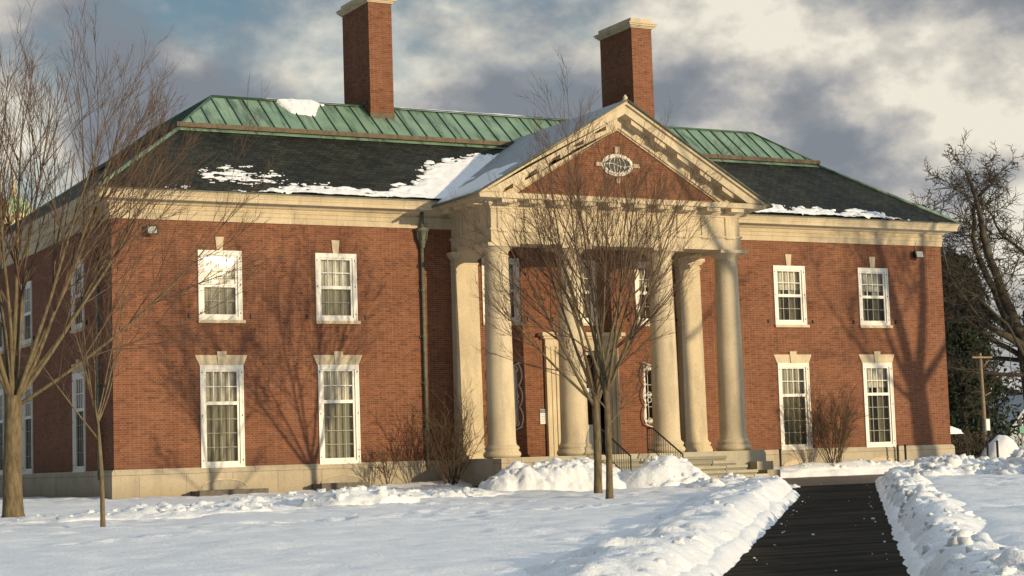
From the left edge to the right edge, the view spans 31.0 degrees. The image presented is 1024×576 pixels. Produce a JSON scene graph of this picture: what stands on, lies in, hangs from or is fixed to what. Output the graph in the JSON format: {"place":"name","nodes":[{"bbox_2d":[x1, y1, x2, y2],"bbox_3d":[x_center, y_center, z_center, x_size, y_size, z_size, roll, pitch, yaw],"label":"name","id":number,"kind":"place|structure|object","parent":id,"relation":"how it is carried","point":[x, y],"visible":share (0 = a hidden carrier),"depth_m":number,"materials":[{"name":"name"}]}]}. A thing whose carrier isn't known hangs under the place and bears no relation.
{"place":"outdoors","nodes":[
{"label":"outdoors","id":0,"kind":"place"},
{"bbox_2d":[0,466,1023,575],"bbox_3d":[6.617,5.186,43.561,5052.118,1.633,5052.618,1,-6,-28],"label":"ground","id":1,"kind":"structure","parent":0,"point":[515,533],"depth_m":31.30,"materials":[{"name":"white snow"}]},
{"bbox_2d":[0,165,29,231],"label":"domed tower","id":2,"kind":"structure","parent":1,"relation":"on","point":[15,203],"depth_m":174.26,"materials":[{"name":"metal"}]},
{"bbox_2d":[0,249,152,526],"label":"sapling","id":3,"kind":"object","parent":1,"relation":"on","point":[98,415],"visible":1,"depth_m":37.83,"materials":[{"name":"brown plant"}]},
{"bbox_2d":[0,0,290,517],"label":"street tree","id":4,"kind":"object","parent":1,"relation":"on","point":[15,387],"visible":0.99,"depth_m":44.32,"materials":[{"name":"brown plant"}]},
{"bbox_2d":[0,501,307,524],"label":"snow heap","id":5,"kind":"object","parent":1,"relation":"on","point":[144,511],"visible":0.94,"depth_m":42.48,"materials":[{"name":"white snow"}]},
{"bbox_2d":[187,486,512,506],"bbox_3d":[-4.527,5.764,50.496,11.826,0.632,2.664,2,-7,-35],"label":"snow heap","id":6,"kind":"object","parent":1,"relation":"on","point":[292,497],"visible":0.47,"depth_m":50.40,"materials":[{"name":"white snow"}]},
{"bbox_2d":[297,485,420,506],"bbox_3d":[-3.934,5.413,47.395,3.420,0.719,2.280,1,-6,-28],"label":"snow heap","id":7,"kind":"object","parent":1,"relation":"on","point":[360,495],"visible":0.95,"depth_m":46.82,"materials":[{"name":"white snow"}]},
{"bbox_2d":[366,441,409,484],"bbox_3d":[-4.238,5.818,61.412,1.534,1.496,1.173,1,-6,-28],"label":"shrub","id":8,"kind":"object","parent":1,"relation":"on","point":[382,463],"visible":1,"depth_m":61.35,"materials":[{"name":"brown plant"}]},
{"bbox_2d":[404,379,490,484],"bbox_3d":[-2.231,4.774,61.989,3.779,3.655,2.917,1,-6,-28],"label":"shrub","id":9,"kind":"object","parent":1,"relation":"on","point":[462,449],"visible":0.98,"depth_m":61.62,"materials":[{"name":"brown plant"}]},
{"bbox_2d":[0,0,961,498],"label":"brick mansion","id":10,"kind":"structure","parent":1,"relation":"on","point":[350,326],"depth_m":64.23,"materials":[{"name":"brick"}]},
{"bbox_2d":[0,383,3,474],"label":"window","id":11,"kind":"structure","parent":10,"relation":"in","point":[1,388],"depth_m":71.80,"materials":[{"name":"white paint"}]},
{"bbox_2d":[0,284,4,353],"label":"window","id":12,"kind":"structure","parent":10,"relation":"in","point":[1,348],"depth_m":71.73,"materials":[{"name":"white paint"}]},
{"bbox_2d":[22,383,32,474],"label":"window","id":13,"kind":"structure","parent":10,"relation":"in","point":[25,470],"depth_m":68.27,"materials":[{"name":"white paint"}]},
{"bbox_2d":[21,270,34,347],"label":"window","id":14,"kind":"structure","parent":10,"relation":"in","point":[26,312],"depth_m":68.36,"materials":[{"name":"white paint"}]},
{"bbox_2d":[69,251,86,333],"bbox_3d":[-14.524,0.070,62.134,0.315,2.830,2.170,1,-6,-28],"label":"window","id":15,"kind":"structure","parent":10,"relation":"in","point":[83,311],"depth_m":62.17,"materials":[{"name":"white paint"}]},
{"bbox_2d":[71,359,85,472],"bbox_3d":[-14.380,4.270,61.744,0.296,3.763,1.790,1,-6,-28],"label":"window","id":16,"kind":"structure","parent":10,"relation":"in","point":[79,404],"depth_m":62.01,"materials":[{"name":"white paint"}]},
{"bbox_2d":[146,216,157,233],"bbox_3d":[-11.565,-2.026,59.191,0.360,0.661,0.359,1,-6,-28],"label":"floodlight","id":17,"kind":"object","parent":10,"relation":"attached to","point":[152,229],"visible":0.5,"depth_m":59.07,"materials":[{"name":"grey metal"}]},
{"bbox_2d":[188,237,252,322],"bbox_3d":[-9.571,-0.257,60.351,2.170,2.830,0.316,1,-6,-28],"label":"window","id":18,"kind":"structure","parent":10,"relation":"in","point":[222,312],"depth_m":60.40,"materials":[{"name":"white paint"}]},
{"bbox_2d":[195,351,246,467],"bbox_3d":[-9.441,3.943,59.964,1.790,3.763,0.297,1,-6,-28],"label":"window","id":19,"kind":"structure","parent":10,"relation":"in","point":[221,374],"depth_m":60.02,"materials":[{"name":"white paint"}]},
{"bbox_2d":[202,479,246,489],"bbox_3d":[-9.276,6.509,59.568,1.549,0.719,0.072,1,-6,-28],"label":"basement window","id":20,"kind":"structure","parent":10,"relation":"in","point":[217,484],"depth_m":59.57,"materials":[{"name":"stone"}]},
{"bbox_2d":[198,165,287,184],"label":"roof snow","id":21,"kind":"structure","parent":10,"relation":"on","point":[243,177],"depth_m":61.38,"materials":[{"name":"white snow"}]},
{"bbox_2d":[277,99,323,116],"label":"roof snow","id":22,"kind":"structure","parent":10,"relation":"on","point":[303,107],"depth_m":67.43,"materials":[{"name":"white snow"}]},
{"bbox_2d":[165,153,498,198],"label":"roof snow","id":23,"kind":"structure","parent":10,"relation":"on","point":[439,180],"depth_m":64.61,"materials":[{"name":"white snow"}]},
{"bbox_2d":[307,240,366,323],"bbox_3d":[-5.964,-0.191,62.285,2.170,2.830,0.316,1,-6,-28],"label":"window","id":24,"kind":"structure","parent":10,"relation":"in","point":[335,273],"depth_m":62.34,"materials":[{"name":"white paint"}]},
{"bbox_2d":[313,351,361,464],"bbox_3d":[-5.834,4.010,61.898,1.790,3.763,0.297,1,-6,-28],"label":"window","id":25,"kind":"structure","parent":10,"relation":"in","point":[338,373],"depth_m":61.96,"materials":[{"name":"white paint"}]},
{"bbox_2d":[320,475,362,482],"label":"basement window","id":26,"kind":"structure","parent":10,"relation":"in","point":[335,478],"depth_m":61.50,"materials":[{"name":"stone"}]},
{"bbox_2d":[436,162,517,203],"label":"roof snow","id":27,"kind":"structure","parent":10,"relation":"on","point":[481,181],"depth_m":62.86,"materials":[{"name":"white snow"}]},
{"bbox_2d":[399,107,566,120],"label":"roof snow","id":28,"kind":"structure","parent":10,"relation":"on","point":[473,112],"depth_m":71.61,"materials":[{"name":"white snow"}]},
{"bbox_2d":[481,249,528,324],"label":"window","id":29,"kind":"structure","parent":10,"relation":"in","point":[511,265],"depth_m":65.45,"materials":[{"name":"white paint"}]},
{"bbox_2d":[513,363,523,429],"bbox_3d":[-0.260,3.806,64.785,1.346,2.402,0.284,1,-6,-28],"label":"niche window","id":30,"kind":"structure","parent":10,"relation":"in","point":[514,372],"depth_m":64.96,"materials":[{"name":"white paint"}]},
{"bbox_2d":[540,409,546,423],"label":"wall sign","id":31,"kind":"object","parent":10,"relation":"attached to","point":[543,419],"visible":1,"depth_m":65.44,"materials":[{"name":"white paper"}]},
{"bbox_2d":[553,251,598,325],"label":"window","id":32,"kind":"structure","parent":10,"relation":"in","point":[590,305],"depth_m":66.94,"materials":[{"name":"white paint"}]},
{"bbox_2d":[588,393,601,454],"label":"door","id":33,"kind":"structure","parent":10,"relation":"in","point":[590,427],"depth_m":66.60,"materials":[{"name":"paint"}]},
{"bbox_2d":[600,429,631,471],"bbox_3d":[3.396,5.668,61.715,0.056,1.984,2.198,1,-6,-28],"label":"handrail","id":34,"kind":"object","parent":10,"relation":"on","point":[622,448],"visible":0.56,"depth_m":61.37,"materials":[{"name":"black metal"}]},
{"bbox_2d":[642,362,652,426],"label":"niche window","id":35,"kind":"structure","parent":10,"relation":"in","point":[644,394],"depth_m":67.48,"materials":[{"name":"white paint"}]},
{"bbox_2d":[628,252,676,325],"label":"window","id":36,"kind":"structure","parent":10,"relation":"in","point":[637,283],"depth_m":68.00,"materials":[{"name":"white paint"}]},
{"bbox_2d":[646,427,683,457],"bbox_3d":[5.202,5.702,62.684,0.056,1.984,2.198,1,-6,-28],"label":"handrail","id":37,"kind":"object","parent":10,"relation":"on","point":[663,437],"visible":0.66,"depth_m":63.06,"materials":[{"name":"black metal"}]},
{"bbox_2d":[768,254,813,327],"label":"window","id":38,"kind":"structure","parent":10,"relation":"in","point":[792,278],"depth_m":71.28,"materials":[{"name":"white paint"}]},
{"bbox_2d":[774,351,812,449],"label":"window","id":39,"kind":"structure","parent":10,"relation":"in","point":[792,369],"depth_m":70.86,"materials":[{"name":"white paint"}]},
{"bbox_2d":[783,459,812,465],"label":"basement window","id":40,"kind":"structure","parent":10,"relation":"in","point":[796,461],"depth_m":70.36,"materials":[{"name":"stone"}]},
{"bbox_2d":[756,204,908,220],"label":"roof snow","id":41,"kind":"structure","parent":10,"relation":"on","point":[802,210],"depth_m":71.95,"materials":[{"name":"white snow"}]},
{"bbox_2d":[853,257,896,327],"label":"window","id":42,"kind":"structure","parent":10,"relation":"in","point":[874,284],"depth_m":73.20,"materials":[{"name":"white paint"}]},
{"bbox_2d":[858,351,895,447],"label":"window","id":43,"kind":"structure","parent":10,"relation":"in","point":[876,360],"depth_m":72.84,"materials":[{"name":"white paint"}]},
{"bbox_2d":[871,456,896,460],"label":"basement window","id":44,"kind":"structure","parent":10,"relation":"in","point":[879,458],"depth_m":72.38,"materials":[{"name":"stone"}]},
{"bbox_2d":[913,243,923,257],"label":"floodlight","id":45,"kind":"object","parent":10,"relation":"attached to","point":[918,254],"visible":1,"depth_m":74.02,"materials":[{"name":"grey metal"}]},
{"bbox_2d":[478,457,629,491],"bbox_3d":[1.571,5.970,57.680,6.120,1.386,3.900,1,-6,-28],"label":"snow heap","id":46,"kind":"object","parent":1,"relation":"on","point":[576,474],"visible":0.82,"depth_m":56.42,"materials":[{"name":"white snow"}]},
{"bbox_2d":[448,92,706,492],"bbox_3d":[1.951,0.158,53.081,6.845,12.007,7.643,-4,-6,21],"label":"street tree","id":47,"kind":"object","parent":1,"relation":"on","point":[594,401],"visible":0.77,"depth_m":53.13,"materials":[{"name":"brown plant"}]},
{"bbox_2d":[500,49,743,498],"bbox_3d":[3.183,-0.247,49.435,6.250,11.897,6.626,1,-6,-28],"label":"street tree","id":48,"kind":"object","parent":1,"relation":"on","point":[605,382],"visible":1,"depth_m":48.59,"materials":[{"name":"brown plant"}]},
{"bbox_2d":[523,475,792,575],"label":"snow bank","id":49,"kind":"structure","parent":1,"relation":"on","point":[689,534],"depth_m":24.15,"materials":[{"name":"white snow"}]},
{"bbox_2d":[619,454,710,488],"bbox_3d":[4.806,5.931,58.251,4.020,1.372,3.000,1,-6,-28],"label":"snow heap","id":50,"kind":"object","parent":1,"relation":"on","point":[664,470],"visible":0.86,"depth_m":57.25,"materials":[{"name":"white snow"}]},
{"bbox_2d":[685,472,799,487],"bbox_3d":[7.223,6.056,56.840,5.316,0.813,2.893,3,-8,-45],"label":"snow heap","id":51,"kind":"object","parent":1,"relation":"on","point":[726,479],"visible":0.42,"depth_m":55.58,"materials":[{"name":"white snow"}]},
{"bbox_2d":[779,449,781,466],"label":"marker post","id":52,"kind":"object","parent":1,"relation":"on","point":[780,459],"visible":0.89,"depth_m":69.23,"materials":[{"name":"black metal"}]},
{"bbox_2d":[779,360,876,462],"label":"shrub","id":53,"kind":"object","parent":1,"relation":"on","point":[844,428],"visible":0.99,"depth_m":69.88,"materials":[{"name":"brown plant"}]},
{"bbox_2d":[780,459,913,472],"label":"snow heap","id":54,"kind":"object","parent":1,"relation":"on","point":[859,465],"visible":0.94,"depth_m":69.76,"materials":[{"name":"white snow"}]},
{"bbox_2d":[896,445,898,461],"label":"marker post","id":55,"kind":"object","parent":1,"relation":"on","point":[897,447],"visible":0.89,"depth_m":72.14,"materials":[{"name":"black metal"}]},
{"bbox_2d":[904,444,906,459],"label":"marker post","id":56,"kind":"object","parent":1,"relation":"on","point":[905,452],"visible":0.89,"depth_m":72.33,"materials":[{"name":"black metal"}]},
{"bbox_2d":[880,466,1023,575],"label":"snow bank","id":57,"kind":"structure","parent":1,"relation":"on","point":[947,537],"depth_m":23.66,"materials":[{"name":"white snow"}]},
{"bbox_2d":[904,454,1005,476],"bbox_3d":[14.148,5.812,58.422,7.140,1.154,4.680,1,-6,-28],"label":"snow heap","id":58,"kind":"object","parent":1,"relation":"on","point":[953,464],"visible":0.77,"depth_m":56.60,"materials":[{"name":"white snow"}]},
{"bbox_2d":[910,127,1023,433],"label":"old tree","id":59,"kind":"object","parent":1,"relation":"on","point":[1010,324],"visible":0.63,"depth_m":105.72,"materials":[{"name":"brown plant"}]},
{"bbox_2d":[951,431,992,458],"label":"hedge","id":60,"kind":"object","parent":1,"relation":"on","point":[960,449],"visible":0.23,"depth_m":78.88,"materials":[{"name":"brown plant"}]},
{"bbox_2d":[950,426,963,433],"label":"hedge snow","id":61,"kind":"structure","parent":60,"relation":"on","point":[953,430],"depth_m":78.23,"materials":[{"name":"white snow"}]},
{"bbox_2d":[945,305,1009,454],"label":"evergreen tree","id":62,"kind":"object","parent":1,"relation":"on","point":[959,404],"depth_m":140.95,"materials":[{"name":"green plant"}]},
{"bbox_2d":[971,353,991,447],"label":"utility pole","id":63,"kind":"object","parent":1,"relation":"on","point":[986,424],"visible":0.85,"depth_m":96.68,"materials":[{"name":"brown wood"}]},
{"bbox_2d":[941,246,1023,456],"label":"evergreen tree","id":64,"kind":"object","parent":1,"relation":"on","point":[965,341],"visible":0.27,"depth_m":114.12,"materials":[{"name":"green plant"}]},
{"bbox_2d":[946,275,1023,455],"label":"evergreen tree","id":65,"kind":"object","parent":1,"relation":"on","point":[1008,410],"visible":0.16,"depth_m":125.36,"materials":[{"name":"green plant"}]},
{"bbox_2d":[949,395,1023,446],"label":"clapboard house","id":66,"kind":"structure","parent":1,"relation":"on","point":[1018,399],"depth_m":153.70,"materials":[{"name":"white paint"}]},
{"bbox_2d":[986,441,988,456],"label":"fence post","id":67,"kind":"object","parent":1,"relation":"on","point":[987,445],"visible":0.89,"depth_m":77.14,"materials":[{"name":"black metal"}]},
{"bbox_2d":[996,440,998,456],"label":"fence post","id":68,"kind":"object","parent":1,"relation":"on","point":[997,450],"visible":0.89,"depth_m":77.14,"materials":[{"name":"black metal"}]},
{"bbox_2d":[980,435,1018,458],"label":"snow heap","id":69,"kind":"object","parent":1,"relation":"on","point":[1007,446],"visible":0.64,"depth_m":78.51,"materials":[{"name":"white snow"}]},
{"bbox_2d":[991,446,1023,474],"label":"snow heap","id":70,"kind":"object","parent":1,"relation":"on","point":[1013,463],"visible":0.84,"depth_m":55.52,"materials":[{"name":"white snow"}]},
{"bbox_2d":[992,388,1022,396],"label":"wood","id":71,"kind":"object","parent":1,"relation":"on","point":[1018,392],"depth_m":269.20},
{"bbox_2d":[999,278,1023,394],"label":"evergreen tree","id":72,"kind":"object","parent":1,"relation":"on","point":[1016,379],"visible":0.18,"depth_m":166.24,"materials":[{"name":"green plant"}]},
{"bbox_2d":[1011,438,1023,447],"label":"fence","id":73,"kind":"object","parent":1,"relation":"on","point":[1018,442],"visible":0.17,"depth_m":80.96,"materials":[{"name":"white wood"}]},
{"bbox_2d":[1019,424,1023,437],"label":"street sign","id":74,"kind":"object","parent":1,"relation":"on","point":[1021,429],"visible":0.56,"depth_m":96.01,"materials":[{"name":"green metal"}]},
{"bbox_2d":[0,0,1023,395],"label":"sky","id":75,"kind":"structure","parent":0,"point":[867,90],"materials":[{"name":"grey"}]},
{"bbox_2d":[723,483,909,575],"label":"path","id":76,"kind":"structure","parent":0,"point":[830,517],"depth_m":28.72,"materials":[{"name":"black asphalt"}]},
{"bbox_2d":[753,496,887,570],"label":"snow crumbs","id":77,"kind":"object","parent":76,"relation":"on","point":[814,534],"visible":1,"depth_m":34.30,"materials":[{"name":"white snow"}]},
{"bbox_2d":[782,474,883,485],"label":"pavement","id":78,"kind":"structure","parent":0,"point":[828,480],"depth_m":64.04,"materials":[{"name":"grey concrete"}]}
]}

